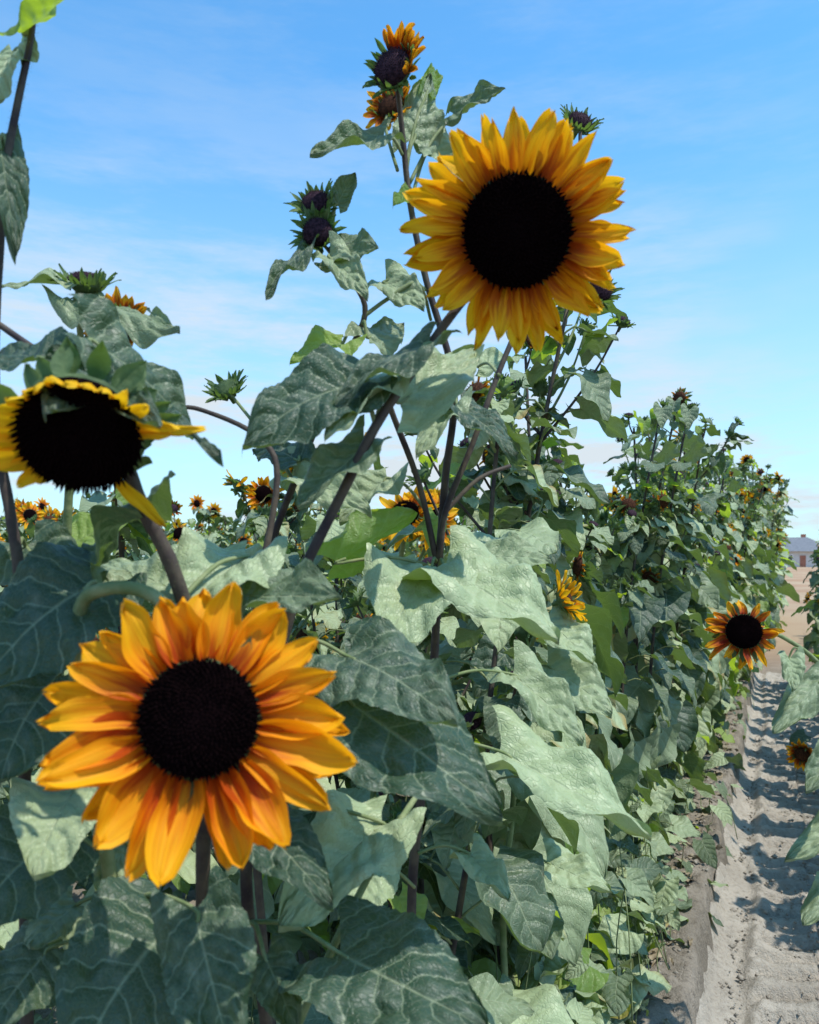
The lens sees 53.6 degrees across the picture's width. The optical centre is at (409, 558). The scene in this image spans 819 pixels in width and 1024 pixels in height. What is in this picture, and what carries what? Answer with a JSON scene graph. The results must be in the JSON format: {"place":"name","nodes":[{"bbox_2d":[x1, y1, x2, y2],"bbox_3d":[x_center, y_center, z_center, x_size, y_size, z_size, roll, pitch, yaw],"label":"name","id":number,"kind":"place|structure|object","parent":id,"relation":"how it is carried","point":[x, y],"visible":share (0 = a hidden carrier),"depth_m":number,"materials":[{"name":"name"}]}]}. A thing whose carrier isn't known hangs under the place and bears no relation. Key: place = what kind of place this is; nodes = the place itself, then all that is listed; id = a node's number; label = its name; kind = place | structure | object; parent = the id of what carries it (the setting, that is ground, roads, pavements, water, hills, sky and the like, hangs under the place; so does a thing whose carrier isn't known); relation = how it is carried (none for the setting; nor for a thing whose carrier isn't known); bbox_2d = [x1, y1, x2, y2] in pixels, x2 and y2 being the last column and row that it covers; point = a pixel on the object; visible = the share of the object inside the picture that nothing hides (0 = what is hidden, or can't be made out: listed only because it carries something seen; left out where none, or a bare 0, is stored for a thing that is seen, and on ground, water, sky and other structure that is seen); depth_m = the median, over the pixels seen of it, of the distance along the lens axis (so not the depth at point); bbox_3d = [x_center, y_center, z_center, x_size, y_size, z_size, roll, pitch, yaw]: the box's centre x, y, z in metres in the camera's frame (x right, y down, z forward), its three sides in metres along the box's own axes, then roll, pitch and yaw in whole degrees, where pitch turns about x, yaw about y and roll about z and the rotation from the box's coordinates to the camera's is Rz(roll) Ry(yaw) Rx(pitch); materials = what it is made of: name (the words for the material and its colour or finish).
{"place":"outdoors","nodes":[
{"label":"outdoors","id":0,"kind":"place"},
{"bbox_2d":[0,0,818,556],"label":"sky","id":1,"kind":"structure","parent":0,"point":[165,143],"materials":[{"name":"blue"}]},
{"bbox_2d":[15,567,818,1023],"bbox_3d":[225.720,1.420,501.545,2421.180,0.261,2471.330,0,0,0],"label":"ground","id":2,"kind":"structure","parent":0,"point":[685,991],"depth_m":3.33,"materials":[{"name":"soil"}]},
{"bbox_2d":[0,586,9,804],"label":"sunflower plant","id":3,"kind":"object","parent":2,"relation":"on","point":[6,787],"visible":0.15,"depth_m":2.29,"materials":[{"name":"green plant"}]},
{"bbox_2d":[0,783,18,950],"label":"sunflower plant","id":4,"kind":"object","parent":2,"relation":"on","point":[8,931],"visible":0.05,"depth_m":1.35,"materials":[{"name":"green plant"}]},
{"bbox_2d":[0,498,26,595],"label":"sunflower plant","id":5,"kind":"object","parent":2,"relation":"on","point":[23,532],"visible":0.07,"depth_m":5.13,"materials":[{"name":"green plant"}]},
{"bbox_2d":[0,517,28,546],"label":"sunflower plant","id":6,"kind":"object","parent":2,"relation":"on","point":[3,523],"visible":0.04,"depth_m":5.88,"materials":[{"name":"green plant"}]},
{"bbox_2d":[0,0,77,1023],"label":"sunflower plant","id":7,"kind":"object","parent":2,"relation":"on","point":[14,187],"visible":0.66,"depth_m":0.82,"materials":[{"name":"green plant"}]},
{"bbox_2d":[3,763,74,948],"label":"sunflower plant","id":8,"kind":"object","parent":2,"relation":"on","point":[35,771],"depth_m":2.48,"materials":[{"name":"green plant"}]},
{"bbox_2d":[16,501,105,542],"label":"sunflower plant","id":9,"kind":"object","parent":2,"relation":"on","point":[28,510],"visible":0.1,"depth_m":4.11,"materials":[{"name":"orange plant"}]},
{"bbox_2d":[26,514,116,835],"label":"sunflower plant","id":10,"kind":"object","parent":2,"relation":"on","point":[30,530],"visible":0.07,"depth_m":3.78,"materials":[{"name":"green plant"}]},
{"bbox_2d":[42,493,100,674],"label":"sunflower plant","id":11,"kind":"object","parent":2,"relation":"on","point":[53,511],"visible":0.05,"depth_m":4.57,"materials":[{"name":"yellow plant"}]},
{"bbox_2d":[2,263,179,948],"bbox_3d":[-0.436,0.569,1.058,0.181,1.863,0.428,0,0,-27],"label":"sunflower plant","id":12,"kind":"object","parent":2,"relation":"on","point":[143,330],"visible":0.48,"depth_m":0.97,"materials":[{"name":"green plant"}]},
{"bbox_2d":[103,490,150,633],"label":"sunflower plant","id":13,"kind":"object","parent":2,"relation":"on","point":[127,555],"visible":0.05,"depth_m":5.86,"materials":[{"name":"green plant"}]},
{"bbox_2d":[48,488,219,1009],"bbox_3d":[-0.716,0.588,1.959,0.489,1.727,0.471,0,0,17],"label":"sunflower plant","id":14,"kind":"object","parent":2,"relation":"on","point":[137,536],"visible":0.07,"depth_m":2.02,"materials":[{"name":"green plant"}]},
{"bbox_2d":[148,500,189,619],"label":"sunflower plant","id":15,"kind":"object","parent":2,"relation":"on","point":[174,536],"visible":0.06,"depth_m":3.98,"materials":[{"name":"green plant"}]},
{"bbox_2d":[0,293,341,911],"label":"sunflower plant","id":16,"kind":"object","parent":2,"relation":"on","point":[103,405],"visible":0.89,"depth_m":0.75,"materials":[{"name":"green plant"}]},
{"bbox_2d":[0,542,358,1023],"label":"sunflower plant","id":17,"kind":"object","parent":2,"relation":"on","point":[162,731],"visible":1,"depth_m":0.67,"materials":[{"name":"orange plant"}]},
{"bbox_2d":[145,542,216,894],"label":"sunflower plant","id":18,"kind":"object","parent":2,"relation":"on","point":[168,890],"visible":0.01,"depth_m":2.94,"materials":[{"name":"green plant"}]},
{"bbox_2d":[212,514,250,618],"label":"sunflower plant","id":19,"kind":"object","parent":2,"relation":"on","point":[227,539],"visible":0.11,"depth_m":5.77,"materials":[{"name":"green plant"}]},
{"bbox_2d":[220,469,323,871],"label":"sunflower plant","id":20,"kind":"object","parent":2,"relation":"on","point":[261,494],"visible":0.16,"depth_m":3.19,"materials":[{"name":"green plant"}]},
{"bbox_2d":[225,504,345,1008],"bbox_3d":[-0.380,0.646,2.264,0.421,1.612,0.522,0,0,-4],"label":"sunflower plant","id":21,"kind":"object","parent":2,"relation":"on","point":[308,529],"visible":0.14,"depth_m":2.17,"materials":[{"name":"green plant"}]},
{"bbox_2d":[245,503,332,650],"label":"sunflower plant","id":22,"kind":"object","parent":2,"relation":"on","point":[298,539],"visible":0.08,"depth_m":3.47,"materials":[{"name":"green plant"}]},
{"bbox_2d":[277,507,331,651],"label":"sunflower plant","id":23,"kind":"object","parent":2,"relation":"on","point":[300,552],"depth_m":5.21,"materials":[{"name":"green plant"}]},
{"bbox_2d":[202,172,431,1023],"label":"sunflower plant","id":24,"kind":"object","parent":2,"relation":"on","point":[341,261],"visible":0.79,"depth_m":1.11,"materials":[{"name":"green plant"}]},
{"bbox_2d":[297,540,343,631],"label":"sunflower plant","id":25,"kind":"object","parent":2,"relation":"on","point":[300,545],"depth_m":5.76,"materials":[{"name":"green plant"}]},
{"bbox_2d":[302,556,362,779],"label":"sunflower plant","id":26,"kind":"object","parent":2,"relation":"on","point":[342,618],"visible":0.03,"depth_m":4.08,"materials":[{"name":"green plant"}]},
{"bbox_2d":[279,432,398,928],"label":"sunflower plant","id":27,"kind":"object","parent":2,"relation":"on","point":[324,783],"visible":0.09,"depth_m":3.08,"materials":[{"name":"green plant"}]},
{"bbox_2d":[291,561,394,949],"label":"sunflower plant","id":28,"kind":"object","parent":2,"relation":"on","point":[352,790],"visible":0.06,"depth_m":2.50,"materials":[{"name":"green plant"}]},
{"bbox_2d":[321,511,375,776],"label":"sunflower plant","id":29,"kind":"object","parent":2,"relation":"on","point":[341,583],"visible":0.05,"depth_m":4.47,"materials":[{"name":"green plant"}]},
{"bbox_2d":[356,537,410,612],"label":"sunflower plant","id":30,"kind":"object","parent":2,"relation":"on","point":[379,546],"visible":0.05,"depth_m":4.81,"materials":[{"name":"green plant"}]},
{"bbox_2d":[339,486,457,798],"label":"sunflower plant","id":31,"kind":"object","parent":2,"relation":"on","point":[407,500],"visible":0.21,"depth_m":1.60,"materials":[{"name":"yellow plant"}]},
{"bbox_2d":[0,471,799,651],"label":"sunflower field","id":32,"kind":"structure","parent":2,"relation":"on","point":[782,587],"depth_m":13.10,"materials":[{"name":"green plant"}]},
{"bbox_2d":[385,538,430,648],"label":"sunflower plant","id":33,"kind":"object","parent":2,"relation":"on","point":[391,548],"depth_m":5.26,"materials":[{"name":"green plant"}]},
{"bbox_2d":[34,669,811,1023],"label":"undergrowth","id":34,"kind":"object","parent":2,"relation":"on","point":[632,921],"visible":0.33,"depth_m":2.22,"materials":[{"name":"green plant"}]},
{"bbox_2d":[327,554,519,989],"bbox_3d":[0.038,0.714,1.714,0.466,1.456,0.428,0,0,42],"label":"sunflower plant","id":35,"kind":"object","parent":2,"relation":"on","point":[446,893],"visible":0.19,"depth_m":1.69,"materials":[{"name":"green plant"}]},
{"bbox_2d":[240,106,636,1023],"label":"sunflower plant","id":36,"kind":"object","parent":2,"relation":"on","point":[516,246],"visible":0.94,"depth_m":0.84,"materials":[{"name":"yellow plant"}]},
{"bbox_2d":[409,555,471,797],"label":"sunflower plant","id":37,"kind":"object","parent":2,"relation":"on","point":[442,637],"visible":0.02,"depth_m":3.50,"materials":[{"name":"green plant"}]},
{"bbox_2d":[427,493,479,699],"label":"sunflower plant","id":38,"kind":"object","parent":2,"relation":"on","point":[463,524],"visible":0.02,"depth_m":3.79,"materials":[{"name":"green plant"}]},
{"bbox_2d":[338,461,578,1023],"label":"sunflower plant","id":39,"kind":"object","parent":2,"relation":"on","point":[528,912],"visible":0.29,"depth_m":1.40,"materials":[{"name":"green plant"}]},
{"bbox_2d":[444,525,483,699],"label":"sunflower plant","id":40,"kind":"object","parent":2,"relation":"on","point":[473,527],"visible":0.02,"depth_m":5.94,"materials":[{"name":"green plant"}]},
{"bbox_2d":[305,21,651,914],"bbox_3d":[0.097,0.364,1.186,0.476,2.272,0.366,0,0,0],"label":"sunflower plant","id":41,"kind":"object","parent":2,"relation":"on","point":[475,575],"visible":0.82,"depth_m":1.15,"materials":[{"name":"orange plant"}]},
{"bbox_2d":[397,377,608,985],"bbox_3d":[0.217,0.492,1.977,0.596,1.858,0.521,0,0,42],"label":"sunflower plant","id":42,"kind":"object","parent":2,"relation":"on","point":[575,906],"visible":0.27,"depth_m":1.88,"materials":[{"name":"green plant"}]},
{"bbox_2d":[439,283,635,975],"bbox_3d":[0.319,0.287,2.189,0.580,2.269,0.572,0,0,8],"label":"sunflower plant","id":43,"kind":"object","parent":2,"relation":"on","point":[593,401],"visible":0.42,"depth_m":2.19,"materials":[{"name":"green plant"}]},
{"bbox_2d":[470,570,612,976],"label":"sunflower plant","id":44,"kind":"object","parent":2,"relation":"on","point":[571,658],"visible":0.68,"depth_m":1.58,"materials":[{"name":"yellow plant"}]},
{"bbox_2d":[483,372,627,734],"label":"sunflower plant","id":45,"kind":"object","parent":2,"relation":"on","point":[618,719],"visible":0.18,"depth_m":2.70,"materials":[{"name":"green plant"}]},
{"bbox_2d":[490,335,638,922],"bbox_3d":[0.470,0.320,2.570,0.493,2.203,0.616,0,0,15],"label":"sunflower plant","id":46,"kind":"object","parent":2,"relation":"on","point":[623,768],"visible":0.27,"depth_m":2.49,"materials":[{"name":"green plant"}]},
{"bbox_2d":[523,398,653,800],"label":"sunflower plant","id":47,"kind":"object","parent":2,"relation":"on","point":[636,596],"visible":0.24,"depth_m":3.07,"materials":[{"name":"green plant"}]},
{"bbox_2d":[584,398,702,866],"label":"sunflower plant","id":48,"kind":"object","parent":2,"relation":"on","point":[639,525],"visible":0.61,"depth_m":3.17,"materials":[{"name":"green plant"}]},
{"bbox_2d":[596,410,694,779],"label":"sunflower plant","id":49,"kind":"object","parent":2,"relation":"on","point":[644,452],"visible":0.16,"depth_m":3.82,"materials":[{"name":"green plant"}]},
{"bbox_2d":[582,386,716,814],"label":"sunflower plant","id":50,"kind":"object","parent":2,"relation":"on","point":[679,398],"visible":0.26,"depth_m":3.61,"materials":[{"name":"green plant"}]},
{"bbox_2d":[603,436,709,812],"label":"sunflower plant","id":51,"kind":"object","parent":2,"relation":"on","point":[692,763],"visible":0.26,"depth_m":4.14,"materials":[{"name":"green plant"}]},
{"bbox_2d":[600,402,728,874],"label":"sunflower plant","id":52,"kind":"object","parent":2,"relation":"on","point":[676,596],"visible":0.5,"depth_m":3.34,"materials":[{"name":"green plant"}]},
{"bbox_2d":[628,464,715,779],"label":"sunflower plant","id":53,"kind":"object","parent":2,"relation":"on","point":[692,641],"visible":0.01,"depth_m":4.58,"materials":[{"name":"green plant"}]},
{"bbox_2d":[622,415,730,753],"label":"sunflower plant","id":54,"kind":"object","parent":2,"relation":"on","point":[719,580],"visible":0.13,"depth_m":5.15,"materials":[{"name":"green plant"}]},
{"bbox_2d":[652,471,712,774],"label":"sunflower plant","id":55,"kind":"object","parent":2,"relation":"on","point":[698,513],"visible":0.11,"depth_m":4.90,"materials":[{"name":"green plant"}]},
{"bbox_2d":[671,428,707,757],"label":"sunflower plant","id":56,"kind":"object","parent":2,"relation":"on","point":[702,751],"visible":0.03,"depth_m":5.24,"materials":[{"name":"green plant"}]},
{"bbox_2d":[638,416,753,808],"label":"sunflower plant","id":57,"kind":"object","parent":2,"relation":"on","point":[708,592],"visible":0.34,"depth_m":4.24,"materials":[{"name":"green plant"}]},
{"bbox_2d":[671,468,740,747],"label":"sunflower plant","id":58,"kind":"object","parent":2,"relation":"on","point":[715,559],"visible":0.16,"depth_m":5.46,"materials":[{"name":"green plant"}]},
{"bbox_2d":[660,441,751,713],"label":"sunflower plant","id":59,"kind":"object","parent":2,"relation":"on","point":[733,685],"visible":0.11,"depth_m":6.98,"materials":[{"name":"green plant"}]},
{"bbox_2d":[684,470,739,713],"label":"sunflower plant","id":60,"kind":"object","parent":2,"relation":"on","point":[726,673],"visible":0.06,"depth_m":6.43,"materials":[{"name":"green plant"}]},
{"bbox_2d":[693,461,732,678],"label":"sunflower plant","id":61,"kind":"object","parent":2,"relation":"on","point":[730,566],"depth_m":7.35,"materials":[{"name":"green plant"}]},
{"bbox_2d":[686,454,741,742],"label":"sunflower plant","id":62,"kind":"object","parent":2,"relation":"on","point":[716,716],"visible":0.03,"depth_m":5.85,"materials":[{"name":"green plant"}]},
{"bbox_2d":[683,457,750,709],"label":"sunflower plant","id":63,"kind":"object","parent":2,"relation":"on","point":[734,486],"visible":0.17,"depth_m":6.09,"materials":[{"name":"green plant"}]},
{"bbox_2d":[703,479,743,680],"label":"sunflower plant","id":64,"kind":"object","parent":2,"relation":"on","point":[729,547],"visible":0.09,"depth_m":7.73,"materials":[{"name":"green plant"}]},
{"bbox_2d":[703,475,752,595],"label":"sunflower plant","id":65,"kind":"object","parent":2,"relation":"on","point":[744,500],"visible":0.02,"depth_m":9.69,"materials":[{"name":"green plant"}]},
{"bbox_2d":[715,448,741,681],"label":"sunflower plant","id":66,"kind":"object","parent":2,"relation":"on","point":[736,473],"visible":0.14,"depth_m":8.11,"materials":[{"name":"green plant"}]},
{"bbox_2d":[705,466,764,679],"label":"sunflower plant","id":67,"kind":"object","parent":2,"relation":"on","point":[747,564],"visible":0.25,"depth_m":8.53,"materials":[{"name":"green plant"}]},
{"bbox_2d":[722,523,752,689],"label":"sunflower plant","id":68,"kind":"object","parent":2,"relation":"on","point":[743,593],"visible":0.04,"depth_m":7.86,"materials":[{"name":"green plant"}]},
{"bbox_2d":[718,451,766,612],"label":"sunflower plant","id":69,"kind":"object","parent":2,"relation":"on","point":[761,551],"visible":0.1,"depth_m":9.72,"materials":[{"name":"green plant"}]},
{"bbox_2d":[720,474,769,663],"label":"sunflower plant","id":70,"kind":"object","parent":2,"relation":"on","point":[762,587],"visible":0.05,"depth_m":10.08,"materials":[{"name":"green plant"}]},
{"bbox_2d":[723,459,771,672],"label":"sunflower plant","id":71,"kind":"object","parent":2,"relation":"on","point":[735,498],"visible":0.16,"depth_m":9.23,"materials":[{"name":"green plant"}]},
{"bbox_2d":[739,454,762,570],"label":"sunflower plant","id":72,"kind":"object","parent":2,"relation":"on","point":[745,458],"visible":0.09,"depth_m":11.41,"materials":[{"name":"green plant"}]},
{"bbox_2d":[732,479,771,683],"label":"sunflower plant","id":73,"kind":"object","parent":2,"relation":"on","point":[763,489],"visible":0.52,"depth_m":8.81,"materials":[{"name":"green plant"}]},
{"bbox_2d":[734,479,770,670],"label":"sunflower plant","id":74,"kind":"object","parent":2,"relation":"on","point":[763,605],"visible":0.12,"depth_m":10.34,"materials":[{"name":"green plant"}]},
{"bbox_2d":[742,481,777,640],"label":"sunflower plant","id":75,"kind":"object","parent":2,"relation":"on","point":[773,603],"depth_m":12.08,"materials":[{"name":"green plant"}]},
{"bbox_2d":[745,459,775,652],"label":"sunflower plant","id":76,"kind":"object","parent":2,"relation":"on","point":[753,475],"visible":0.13,"depth_m":10.90,"materials":[{"name":"green plant"}]},
{"bbox_2d":[744,465,778,646],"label":"sunflower plant","id":77,"kind":"object","parent":2,"relation":"on","point":[770,480],"visible":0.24,"depth_m":10.61,"materials":[{"name":"green plant"}]},
{"bbox_2d":[704,600,818,925],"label":"sunflower plant","id":78,"kind":"object","parent":2,"relation":"on","point":[738,627],"visible":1,"depth_m":2.05,"materials":[{"name":"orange plant"}]},
{"bbox_2d":[744,488,781,649],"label":"sunflower plant","id":79,"kind":"object","parent":2,"relation":"on","point":[770,577],"visible":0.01,"depth_m":12.55,"materials":[{"name":"green plant"}]},
{"bbox_2d":[756,515,778,650],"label":"sunflower plant","id":80,"kind":"object","parent":2,"relation":"on","point":[764,546],"visible":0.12,"depth_m":11.26,"materials":[{"name":"green plant"}]},
{"bbox_2d":[762,513,778,581],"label":"sunflower plant","id":81,"kind":"object","parent":2,"relation":"on","point":[769,548],"visible":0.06,"depth_m":12.90,"materials":[{"name":"green plant"}]},
{"bbox_2d":[791,541,818,652],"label":"sunflower plant","id":82,"kind":"object","parent":2,"relation":"on","point":[813,579],"visible":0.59,"depth_m":8.60,"materials":[{"name":"green plant"}]},
{"bbox_2d":[803,545,818,651],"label":"sunflower plant","id":83,"kind":"object","parent":2,"relation":"on","point":[807,575],"visible":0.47,"depth_m":9.65,"materials":[{"name":"green plant"}]},
{"bbox_2d":[808,548,818,653],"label":"sunflower plant","id":84,"kind":"object","parent":2,"relation":"on","point":[816,556],"visible":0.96,"depth_m":8.30,"materials":[{"name":"green plant"}]},
{"bbox_2d":[808,618,818,661],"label":"sunflower plant","id":85,"kind":"object","parent":2,"relation":"on","point":[815,655],"visible":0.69,"depth_m":8.03,"materials":[{"name":"green plant"}]},
{"bbox_2d":[696,669,818,1023],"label":"dirt path","id":86,"kind":"structure","parent":0,"point":[788,1000],"depth_m":3.64,"materials":[{"name":"soil"}]},
{"bbox_2d":[645,706,818,1023],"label":"soil clods","id":87,"kind":"object","parent":86,"relation":"on","point":[741,977],"visible":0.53,"depth_m":3.59,"materials":[{"name":"beige soil"}]},
{"bbox_2d":[801,565,818,662],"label":"sunflower plant","id":88,"kind":"object","parent":86,"relation":"on","point":[810,619],"visible":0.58,"depth_m":9.06,"materials":[{"name":"green plant"}]},
{"bbox_2d":[811,583,818,634],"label":"sunflower plant","id":89,"kind":"object","parent":86,"relation":"on","point":[815,629],"visible":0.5,"depth_m":9.38,"materials":[{"name":"green plant"}]},
{"bbox_2d":[782,534,818,566],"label":"house","id":90,"kind":"structure","parent":0,"point":[802,548],"depth_m":150.15,"materials":[{"name":"grey paint"}]},
{"bbox_2d":[800,555,805,566],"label":"door","id":91,"kind":"structure","parent":90,"relation":"in","point":[802,557],"depth_m":149.64,"materials":[{"name":"red wood"}]}
]}

